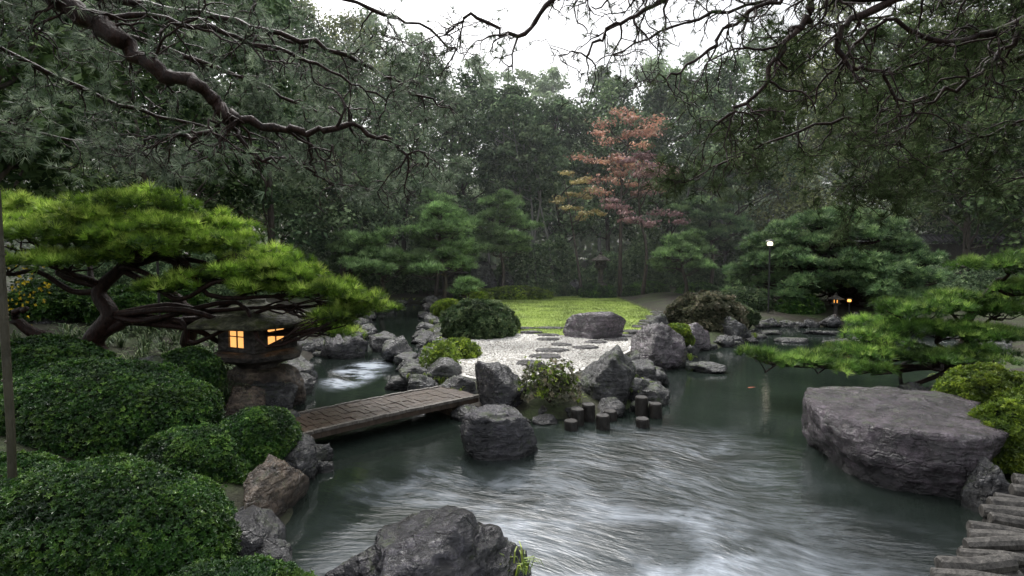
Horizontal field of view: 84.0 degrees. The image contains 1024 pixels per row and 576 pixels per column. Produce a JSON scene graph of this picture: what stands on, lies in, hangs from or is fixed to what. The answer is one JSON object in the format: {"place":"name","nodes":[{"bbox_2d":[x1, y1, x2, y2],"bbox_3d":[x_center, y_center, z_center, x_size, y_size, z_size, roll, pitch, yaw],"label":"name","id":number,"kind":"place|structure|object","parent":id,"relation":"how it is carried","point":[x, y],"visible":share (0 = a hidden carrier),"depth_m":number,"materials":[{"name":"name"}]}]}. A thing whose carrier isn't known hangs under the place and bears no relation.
{"place":"outdoors","nodes":[
{"label":"outdoors","id":0,"kind":"place"},
{"bbox_2d":[0,256,1023,524],"bbox_3d":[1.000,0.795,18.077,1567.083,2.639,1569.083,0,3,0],"label":"ground","id":1,"kind":"structure","parent":0,"point":[652,302],"depth_m":14.49,"materials":[{"name":"soil"}]},
{"bbox_2d":[0,191,16,478],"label":"bamboo pole","id":2,"kind":"object","parent":1,"relation":"on","point":[7,381],"visible":0.72,"depth_m":4.53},
{"bbox_2d":[0,449,65,480],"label":"azalea shrub","id":3,"kind":"object","parent":1,"relation":"on","point":[24,465],"visible":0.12,"depth_m":5.37,"materials":[{"name":"green plant"}]},
{"bbox_2d":[7,278,91,322],"bbox_3d":[-10.283,0.353,13.033,2.455,1.242,1.998,0,3,0],"label":"azalea shrub","id":4,"kind":"object","parent":1,"relation":"on","point":[60,303],"visible":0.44,"depth_m":12.33,"materials":[{"name":"green plant"}]},
{"bbox_2d":[0,332,121,381],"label":"azalea shrub","id":5,"kind":"object","parent":1,"relation":"on","point":[31,352],"visible":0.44,"depth_m":7.98,"materials":[{"name":"green plant"}]},
{"bbox_2d":[0,0,147,218],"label":"broadleaf tree","id":6,"kind":"object","parent":1,"relation":"on","point":[45,190],"visible":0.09,"depth_m":17.23,"materials":[{"name":"green plant"}]},
{"bbox_2d":[0,0,179,194],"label":"broadleaf tree","id":7,"kind":"object","parent":1,"relation":"on","point":[36,171],"visible":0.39,"depth_m":13.51,"materials":[{"name":"green plant"}]},
{"bbox_2d":[0,355,228,460],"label":"azalea shrub","id":8,"kind":"object","parent":1,"relation":"on","point":[87,407],"visible":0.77,"depth_m":6.18,"materials":[{"name":"green plant"}]},
{"bbox_2d":[0,452,242,575],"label":"azalea shrub","id":9,"kind":"object","parent":1,"relation":"on","point":[120,514],"visible":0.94,"depth_m":4.17,"materials":[{"name":"green plant"}]},
{"bbox_2d":[79,284,164,324],"bbox_3d":[-8.881,0.491,13.025,1.735,1.181,1.615,0,3,0],"label":"azalea shrub","id":10,"kind":"object","parent":1,"relation":"on","point":[122,296],"visible":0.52,"depth_m":12.60,"materials":[{"name":"green plant"}]},
{"bbox_2d":[5,0,291,250],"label":"broadleaf tree","id":11,"kind":"object","parent":1,"relation":"on","point":[238,206],"visible":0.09,"depth_m":25.36,"materials":[{"name":"green plant"}]},
{"bbox_2d":[0,0,298,265],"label":"broadleaf tree","id":12,"kind":"object","parent":1,"relation":"on","point":[196,116],"visible":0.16,"depth_m":20.49,"materials":[{"name":"green plant"}]},
{"bbox_2d":[10,322,296,401],"bbox_3d":[-6.465,1.193,11.166,4.860,1.304,5.786,0,3,0],"label":"ground fern","id":13,"kind":"object","parent":1,"relation":"on","point":[145,342],"visible":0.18,"depth_m":11.07,"materials":[{"name":"green plant"}]},
{"bbox_2d":[134,422,254,484],"bbox_3d":[-3.454,1.998,6.183,1.431,1.019,1.212,0,3,0],"label":"azalea shrub","id":14,"kind":"object","parent":1,"relation":"on","point":[207,449],"visible":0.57,"depth_m":5.90,"materials":[{"name":"green plant"}]},
{"bbox_2d":[161,345,228,388],"bbox_3d":[-4.937,1.349,8.692,1.125,0.950,1.097,0,3,0],"label":"azalea shrub","id":15,"kind":"object","parent":1,"relation":"on","point":[199,363],"visible":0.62,"depth_m":8.53,"materials":[{"name":"green plant"}]},
{"bbox_2d":[1,180,405,349],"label":"pine tree","id":16,"kind":"object","parent":1,"relation":"on","point":[131,241],"visible":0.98,"depth_m":8.94,"materials":[{"name":"green plant"}]},
{"bbox_2d":[0,0,475,213],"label":"pine tree","id":17,"kind":"object","parent":1,"relation":"on","point":[22,142],"visible":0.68,"depth_m":8.75,"materials":[{"name":"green plant"}]},
{"bbox_2d":[160,553,316,575],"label":"azalea shrub","id":18,"kind":"object","parent":1,"relation":"on","point":[257,564],"visible":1,"depth_m":3.98,"materials":[{"name":"green plant"}]},
{"bbox_2d":[224,386,265,414],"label":"boulder","id":19,"kind":"object","parent":1,"relation":"on","point":[240,398],"visible":0.49,"depth_m":8.55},
{"bbox_2d":[187,299,311,405],"bbox_3d":[-4.400,1.400,9.899,2.184,2.473,2.140,0,3,0],"label":"stone lantern","id":20,"kind":"object","parent":1,"relation":"on","point":[246,353],"visible":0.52,"depth_m":9.43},
{"bbox_2d":[227,505,286,557],"bbox_3d":[-2.236,2.207,4.889,0.487,0.678,0.698,0,3,0],"label":"boulder","id":21,"kind":"object","parent":1,"relation":"on","point":[258,525],"visible":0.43,"depth_m":4.75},
{"bbox_2d":[217,405,302,471],"bbox_3d":[-2.929,1.799,6.560,1.062,0.931,0.992,0,3,0],"label":"azalea shrub","id":22,"kind":"object","parent":1,"relation":"on","point":[261,432],"visible":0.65,"depth_m":6.30,"materials":[{"name":"green plant"}]},
{"bbox_2d":[145,0,383,251],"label":"broadleaf tree","id":23,"kind":"object","parent":1,"relation":"on","point":[278,8],"visible":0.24,"depth_m":24.70,"materials":[{"name":"green plant"}]},
{"bbox_2d":[0,0,534,217],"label":"pine tree","id":24,"kind":"object","parent":1,"relation":"on","point":[100,23],"visible":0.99,"depth_m":5.29,"materials":[{"name":"green plant"}]},
{"bbox_2d":[179,0,361,247],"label":"broadleaf tree","id":25,"kind":"object","parent":1,"relation":"on","point":[294,85],"visible":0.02,"depth_m":36.95,"materials":[{"name":"green plant"}]},
{"bbox_2d":[243,454,308,517],"bbox_3d":[-2.423,2.219,5.748,0.486,1.002,1.044,0,3,0],"label":"boulder","id":26,"kind":"object","parent":1,"relation":"on","point":[278,487],"visible":0.6,"depth_m":5.61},
{"bbox_2d":[283,430,317,480],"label":"boulder","id":27,"kind":"object","parent":1,"relation":"on","point":[301,456],"visible":0.23,"depth_m":6.48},
{"bbox_2d":[255,47,416,279],"bbox_3d":[-9.958,-6.289,31.527,9.522,13.754,9.431,0,3,0],"label":"broadleaf tree","id":28,"kind":"object","parent":1,"relation":"on","point":[303,208],"visible":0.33,"depth_m":30.32,"materials":[{"name":"green plant"}]},
{"bbox_2d":[308,228,367,289],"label":"pine tree","id":29,"kind":"object","parent":1,"relation":"on","point":[341,246],"visible":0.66,"depth_m":26.65,"materials":[{"name":"green plant"}]},
{"bbox_2d":[320,334,367,358],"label":"boulder","id":30,"kind":"object","parent":1,"relation":"on","point":[339,347],"visible":0.65,"depth_m":14.28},
{"bbox_2d":[280,2,432,240],"bbox_3d":[-10.783,-9.717,39.645,12.187,19.121,11.800,0,3,0],"label":"broadleaf tree","id":31,"kind":"object","parent":1,"relation":"on","point":[351,21],"visible":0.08,"depth_m":38.50,"materials":[{"name":"green plant"}]},
{"bbox_2d":[288,4,430,232],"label":"tall forest tree","id":32,"kind":"object","parent":1,"relation":"on","point":[367,12],"visible":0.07,"depth_m":47.82,"materials":[{"name":"green plant"}]},
{"bbox_2d":[337,224,425,302],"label":"pine tree","id":33,"kind":"object","parent":1,"relation":"on","point":[396,259],"visible":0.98,"depth_m":24.39,"materials":[{"name":"green plant"}]},
{"bbox_2d":[295,385,478,438],"bbox_3d":[-2.059,2.061,8.650,3.262,0.554,1.015,-3,5,-43],"label":"footbridge","id":34,"kind":"object","parent":1,"relation":"on","point":[321,422],"visible":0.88,"depth_m":8.54,"materials":[{"name":"brown wood"}]},
{"bbox_2d":[343,28,472,222],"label":"tall forest tree","id":35,"kind":"object","parent":1,"relation":"on","point":[411,36],"visible":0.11,"depth_m":47.66,"materials":[{"name":"green plant"}]},
{"bbox_2d":[336,47,480,290],"bbox_3d":[-6.328,-6.974,35.022,8.999,14.604,9.174,0,3,0],"label":"broadleaf tree","id":36,"kind":"object","parent":1,"relation":"on","point":[403,238],"visible":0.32,"depth_m":33.51,"materials":[{"name":"green plant"}]},
{"bbox_2d":[392,187,475,296],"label":"pine tree","id":37,"kind":"object","parent":1,"relation":"on","point":[444,197],"visible":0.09,"depth_m":30.69,"materials":[{"name":"green plant"}]},
{"bbox_2d":[399,199,483,298],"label":"pine tree","id":38,"kind":"object","parent":1,"relation":"on","point":[447,254],"visible":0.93,"depth_m":25.40,"materials":[{"name":"green plant"}]},
{"bbox_2d":[426,357,461,381],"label":"boulder","id":39,"kind":"object","parent":1,"relation":"on","point":[441,367],"visible":0.6,"depth_m":10.90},
{"bbox_2d":[401,60,522,237],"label":"broadleaf tree","id":40,"kind":"object","parent":1,"relation":"on","point":[455,147],"visible":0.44,"depth_m":35.36,"materials":[{"name":"green plant"}]},
{"bbox_2d":[448,275,487,299],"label":"pine tree","id":41,"kind":"object","parent":1,"relation":"on","point":[465,286],"visible":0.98,"depth_m":23.17,"materials":[{"name":"green plant"}]},
{"bbox_2d":[438,297,519,339],"bbox_3d":[-0.925,1.037,16.302,2.362,1.541,2.014,0,3,0],"label":"azalea shrub","id":42,"kind":"object","parent":1,"relation":"on","point":[477,318],"visible":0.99,"depth_m":15.62,"materials":[{"name":"green plant"}]},
{"bbox_2d":[451,95,523,262],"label":"slim tree","id":43,"kind":"object","parent":1,"relation":"on","point":[510,152],"visible":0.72,"depth_m":33.79,"materials":[{"name":"green plant"}]},
{"bbox_2d":[475,361,526,407],"bbox_3d":[-0.220,1.867,9.462,0.849,1.353,0.669,2,4,37],"label":"boulder","id":44,"kind":"object","parent":1,"relation":"on","point":[497,383],"visible":0.62,"depth_m":9.21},
{"bbox_2d":[462,188,545,285],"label":"pine tree","id":45,"kind":"object","parent":1,"relation":"on","point":[500,238],"visible":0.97,"depth_m":29.80,"materials":[{"name":"green plant"}]},
{"bbox_2d":[473,107,542,270],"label":"slim tree","id":46,"kind":"object","parent":1,"relation":"on","point":[536,168],"visible":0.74,"depth_m":33.72,"materials":[{"name":"green plant"}]},
{"bbox_2d":[2,36,1023,265],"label":"distant forest","id":47,"kind":"object","parent":1,"relation":"on","point":[581,243],"visible":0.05,"depth_m":59.29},
{"bbox_2d":[470,67,555,232],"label":"tall forest tree","id":48,"kind":"object","parent":1,"relation":"on","point":[525,77],"visible":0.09,"depth_m":48.45,"materials":[{"name":"green plant"}]},
{"bbox_2d":[452,77,575,272],"bbox_3d":[0.057,-6.755,37.698,8.194,13.604,8.493,0,3,0],"label":"broadleaf tree","id":49,"kind":"object","parent":1,"relation":"on","point":[517,89],"visible":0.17,"depth_m":36.01,"materials":[{"name":"green plant"}]},
{"bbox_2d":[7,219,1023,302],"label":"undergrowth","id":50,"kind":"object","parent":1,"relation":"on","point":[976,279],"visible":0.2,"depth_m":33.85,"materials":[{"name":"green plant"}]},
{"bbox_2d":[484,90,552,285],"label":"slim tree","id":51,"kind":"object","parent":1,"relation":"on","point":[519,103],"visible":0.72,"depth_m":33.88,"materials":[{"name":"green plant"}]},
{"bbox_2d":[497,123,570,284],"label":"slim tree","id":52,"kind":"object","parent":1,"relation":"on","point":[553,141],"visible":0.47,"depth_m":33.94,"materials":[{"name":"green plant"}]},
{"bbox_2d":[458,333,631,382],"bbox_3d":[0.985,1.566,13.489,5.070,0.157,6.350,0,3,0],"label":"gravel bed","id":53,"kind":"object","parent":1,"relation":"on","point":[510,352],"visible":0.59,"depth_m":13.48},
{"bbox_2d":[418,336,463,368],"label":"garden shrub","id":54,"kind":"object","parent":53,"relation":"on","point":[440,352],"visible":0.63,"depth_m":11.51,"materials":[{"name":"green plant"}]},
{"bbox_2d":[433,336,482,358],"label":"garden shrub","id":55,"kind":"object","parent":53,"relation":"on","point":[468,348],"visible":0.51,"depth_m":12.66,"materials":[{"name":"green plant"}]},
{"bbox_2d":[563,311,625,338],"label":"boulder","id":56,"kind":"object","parent":53,"relation":"on","point":[598,325],"visible":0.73,"depth_m":15.65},
{"bbox_2d":[513,121,576,281],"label":"slim tree","id":57,"kind":"object","parent":1,"relation":"on","point":[535,130],"visible":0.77,"depth_m":33.69,"materials":[{"name":"green plant"}]},
{"bbox_2d":[518,356,579,398],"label":"garden shrub","id":58,"kind":"object","parent":1,"relation":"on","point":[547,368],"visible":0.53,"depth_m":9.25,"materials":[{"name":"green plant"}]},
{"bbox_2d":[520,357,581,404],"bbox_3d":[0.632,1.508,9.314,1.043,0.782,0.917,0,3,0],"label":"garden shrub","id":59,"kind":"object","parent":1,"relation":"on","point":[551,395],"visible":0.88,"depth_m":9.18,"materials":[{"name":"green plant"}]},
{"bbox_2d":[519,65,592,249],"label":"tall forest tree","id":60,"kind":"object","parent":1,"relation":"on","point":[545,83],"visible":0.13,"depth_m":52.55,"materials":[{"name":"green plant"}]},
{"bbox_2d":[514,93,616,279],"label":"broadleaf tree","id":61,"kind":"object","parent":1,"relation":"on","point":[569,114],"visible":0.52,"depth_m":35.49,"materials":[{"name":"green plant"}]},
{"bbox_2d":[556,65,647,255],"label":"tall forest tree","id":62,"kind":"object","parent":1,"relation":"on","point":[590,81],"visible":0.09,"depth_m":50.65,"materials":[{"name":"green plant"}]},
{"bbox_2d":[578,344,635,404],"bbox_3d":[1.623,1.679,9.964,0.967,1.357,0.908,1,4,24],"label":"boulder","id":63,"kind":"object","parent":1,"relation":"on","point":[611,372],"visible":0.67,"depth_m":9.62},
{"bbox_2d":[550,71,673,261],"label":"broadleaf tree","id":64,"kind":"object","parent":1,"relation":"on","point":[609,88],"visible":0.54,"depth_m":36.69,"materials":[{"name":"green plant"}]},
{"bbox_2d":[566,106,669,295],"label":"maple tree","id":65,"kind":"object","parent":1,"relation":"on","point":[629,134],"visible":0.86,"depth_m":30.52,"materials":[{"name":"red plant"}]},
{"bbox_2d":[238,295,1014,562],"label":"shore stones","id":66,"kind":"object","parent":1,"relation":"on","point":[281,394],"visible":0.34,"depth_m":10.74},
{"bbox_2d":[598,149,690,294],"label":"maple tree","id":67,"kind":"object","parent":1,"relation":"on","point":[639,174],"visible":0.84,"depth_m":29.59,"materials":[{"name":"green plant"}]},
{"bbox_2d":[604,50,697,268],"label":"tall forest tree","id":68,"kind":"object","parent":1,"relation":"on","point":[641,76],"visible":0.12,"depth_m":48.26,"materials":[{"name":"green plant"}]},
{"bbox_2d":[630,322,687,369],"bbox_3d":[3.414,1.553,13.268,1.384,1.551,1.036,-1,4,-22],"label":"boulder","id":69,"kind":"object","parent":1,"relation":"on","point":[662,345],"visible":0.66,"depth_m":12.95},
{"bbox_2d":[324,298,994,575],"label":"iris clump","id":70,"kind":"object","parent":1,"relation":"on","point":[524,563],"visible":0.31,"depth_m":4.53,"materials":[{"name":"green plant"}]},
{"bbox_2d":[600,64,732,272],"bbox_3d":[10.081,-7.465,37.577,9.104,14.296,8.674,0,3,0],"label":"broadleaf tree","id":71,"kind":"object","parent":1,"relation":"on","point":[653,102],"visible":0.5,"depth_m":36.31,"materials":[{"name":"green plant"}]},
{"bbox_2d":[367,0,1023,206],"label":"pine tree","id":72,"kind":"object","parent":1,"relation":"on","point":[838,39],"visible":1,"depth_m":5.27,"materials":[{"name":"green plant"}]},
{"bbox_2d":[668,81,729,280],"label":"slim tree","id":73,"kind":"object","parent":1,"relation":"on","point":[686,142],"visible":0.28,"depth_m":34.09,"materials":[{"name":"green plant"}]},
{"bbox_2d":[663,289,749,332],"bbox_3d":[6.240,0.878,18.305,2.873,1.701,2.298,0,3,0],"label":"azalea shrub","id":74,"kind":"object","parent":1,"relation":"on","point":[708,310],"visible":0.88,"depth_m":17.59,"materials":[{"name":"green plant"}]},
{"bbox_2d":[659,154,756,283],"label":"pine tree","id":75,"kind":"object","parent":1,"relation":"on","point":[720,232],"visible":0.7,"depth_m":31.89,"materials":[{"name":"green plant"}]},
{"bbox_2d":[672,102,752,283],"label":"slim tree","id":76,"kind":"object","parent":1,"relation":"on","point":[691,122],"visible":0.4,"depth_m":34.12,"materials":[{"name":"green plant"}]},
{"bbox_2d":[652,50,825,251],"bbox_3d":[13.856,-7.715,36.698,9.395,14.991,10.721,-2,4,-32],"label":"broadleaf tree","id":77,"kind":"object","parent":1,"relation":"on","point":[723,80],"visible":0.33,"depth_m":35.56,"materials":[{"name":"green plant"}]},
{"bbox_2d":[721,285,774,311],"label":"azalea shrub","id":78,"kind":"object","parent":1,"relation":"on","point":[755,298],"visible":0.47,"depth_m":22.70,"materials":[{"name":"green plant"}]},
{"bbox_2d":[685,23,838,231],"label":"tall forest tree","id":79,"kind":"object","parent":1,"relation":"on","point":[748,60],"visible":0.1,"depth_m":47.66,"materials":[{"name":"green plant"}]},
{"bbox_2d":[773,293,825,314],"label":"azalea shrub","id":80,"kind":"object","parent":1,"relation":"on","point":[811,304],"visible":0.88,"depth_m":21.88,"materials":[{"name":"green plant"}]},
{"bbox_2d":[720,27,895,231],"bbox_3d":[17.895,-8.118,35.687,11.167,16.061,10.184,3,5,44],"label":"broadleaf tree","id":81,"kind":"object","parent":1,"relation":"on","point":[789,208],"visible":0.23,"depth_m":34.08,"materials":[{"name":"green plant"}]},
{"bbox_2d":[735,330,882,345],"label":"pond stepping stones","id":82,"kind":"object","parent":1,"relation":"on","point":[762,334],"visible":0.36,"depth_m":17.56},
{"bbox_2d":[636,0,1023,261],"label":"pine tree","id":83,"kind":"object","parent":1,"relation":"on","point":[793,60],"visible":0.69,"depth_m":7.97,"materials":[{"name":"green plant"}]},
{"bbox_2d":[750,0,911,219],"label":"tall forest tree","id":84,"kind":"object","parent":1,"relation":"on","point":[829,45],"visible":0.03,"depth_m":45.45,"materials":[{"name":"green plant"}]},
{"bbox_2d":[719,204,955,307],"bbox_3d":[13.576,-1.300,24.366,8.718,4.708,8.382,-3,4,-40],"label":"pine tree","id":85,"kind":"object","parent":1,"relation":"on","point":[800,257],"visible":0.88,"depth_m":22.32,"materials":[{"name":"green plant"}]},
{"bbox_2d":[732,248,1023,384],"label":"pine tree","id":86,"kind":"object","parent":1,"relation":"on","point":[892,330],"visible":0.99,"depth_m":9.82,"materials":[{"name":"green plant"}]},
{"bbox_2d":[801,386,1010,499],"bbox_3d":[4.857,2.017,7.127,2.190,1.255,2.322,0,3,0],"label":"flat slab boulder","id":87,"kind":"object","parent":1,"relation":"on","point":[932,443],"visible":0.79,"depth_m":6.41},
{"bbox_2d":[801,1,1023,249],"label":"broadleaf tree","id":88,"kind":"object","parent":1,"relation":"on","point":[878,45],"visible":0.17,"depth_m":32.70,"materials":[{"name":"green plant"}]},
{"bbox_2d":[818,244,1022,273],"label":"panels","id":89,"kind":"object","parent":1,"relation":"on","point":[954,250],"visible":0.1,"depth_m":31.25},
{"bbox_2d":[854,234,1023,243],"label":"tiled coping","id":90,"kind":"object","parent":89,"relation":"on","point":[931,238],"visible":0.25,"depth_m":31.14,"materials":[{"name":"tile"}]},
{"bbox_2d":[832,8,1023,243],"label":"broadleaf tree","id":91,"kind":"object","parent":1,"relation":"on","point":[928,224],"visible":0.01,"depth_m":37.48,"materials":[{"name":"green plant"}]},
{"bbox_2d":[871,6,1023,256],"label":"broadleaf tree","id":92,"kind":"object","parent":1,"relation":"on","point":[965,205],"visible":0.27,"depth_m":26.48,"materials":[{"name":"green plant"}]},
{"bbox_2d":[906,0,1023,255],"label":"broadleaf tree","id":93,"kind":"object","parent":1,"relation":"on","point":[927,219],"visible":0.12,"depth_m":30.21,"materials":[{"name":"green plant"}]},
{"bbox_2d":[929,361,1023,403],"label":"azalea shrub","id":94,"kind":"object","parent":1,"relation":"on","point":[980,382],"visible":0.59,"depth_m":7.38,"materials":[{"name":"green plant"}]},
{"bbox_2d":[930,473,1023,575],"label":"log edging","id":95,"kind":"object","parent":1,"relation":"on","point":[993,543],"visible":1,"depth_m":4.41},
{"bbox_2d":[942,37,1023,257],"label":"broadleaf tree","id":96,"kind":"object","parent":1,"relation":"on","point":[1012,235],"visible":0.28,"depth_m":26.37,"materials":[{"name":"green plant"}]},
{"bbox_2d":[959,457,1009,512],"bbox_3d":[4.900,2.116,5.862,0.478,0.710,0.416,0,3,0],"label":"boulder","id":97,"kind":"object","parent":1,"relation":"on","point":[985,479],"visible":0.56,"depth_m":5.79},
{"bbox_2d":[967,391,1023,478],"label":"azalea shrub","id":98,"kind":"object","parent":1,"relation":"on","point":[1002,410],"visible":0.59,"depth_m":6.24,"materials":[{"name":"green plant"}]},
{"bbox_2d":[4,0,1022,255],"label":"sky","id":99,"kind":"structure","parent":0,"point":[567,36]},
{"bbox_2d":[496,295,653,334],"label":"lawn","id":100,"kind":"structure","parent":0,"point":[557,311],"depth_m":23.60,"materials":[{"name":"green plant"}]},
{"bbox_2d":[485,285,553,299],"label":"clipped hedge","id":101,"kind":"object","parent":100,"relation":"on","point":[517,292],"visible":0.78,"depth_m":29.10,"materials":[{"name":"green plant"}]},
{"bbox_2d":[549,170,606,287],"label":"maple tree","id":102,"kind":"object","parent":100,"relation":"on","point":[581,213],"visible":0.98,"depth_m":31.47,"materials":[{"name":"green plant"}]},
{"bbox_2d":[577,281,617,297],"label":"azalea shrub","id":103,"kind":"object","parent":100,"relation":"on","point":[590,290],"visible":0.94,"depth_m":30.15,"materials":[{"name":"green plant"}]},
{"bbox_2d":[646,227,718,293],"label":"pine tree","id":104,"kind":"object","parent":100,"relation":"on","point":[691,244],"visible":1,"depth_m":28.04,"materials":[{"name":"green plant"}]},
{"bbox_2d":[516,309,664,365],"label":"stepping stone path","id":105,"kind":"structure","parent":0,"point":[547,355],"depth_m":15.16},
{"bbox_2d":[285,303,982,575],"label":"pond water","id":106,"kind":"structure","parent":0,"point":[728,472],"depth_m":6.31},
{"bbox_2d":[325,544,375,575],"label":"boulder","id":107,"kind":"object","parent":106,"relation":"in","point":[361,564],"visible":0.56,"depth_m":4.36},
{"bbox_2d":[381,335,412,361],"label":"boulder","id":108,"kind":"object","parent":106,"relation":"in","point":[392,348],"visible":0.57,"depth_m":13.78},
{"bbox_2d":[371,505,531,575],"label":"boulder","id":109,"kind":"object","parent":106,"relation":"in","point":[447,540],"visible":1,"depth_m":4.14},
{"bbox_2d":[460,404,537,460],"bbox_3d":[-0.171,2.107,7.544,1.035,1.088,0.761,0,3,0],"label":"boulder","id":110,"kind":"object","parent":106,"relation":"in","point":[499,432],"visible":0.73,"depth_m":7.21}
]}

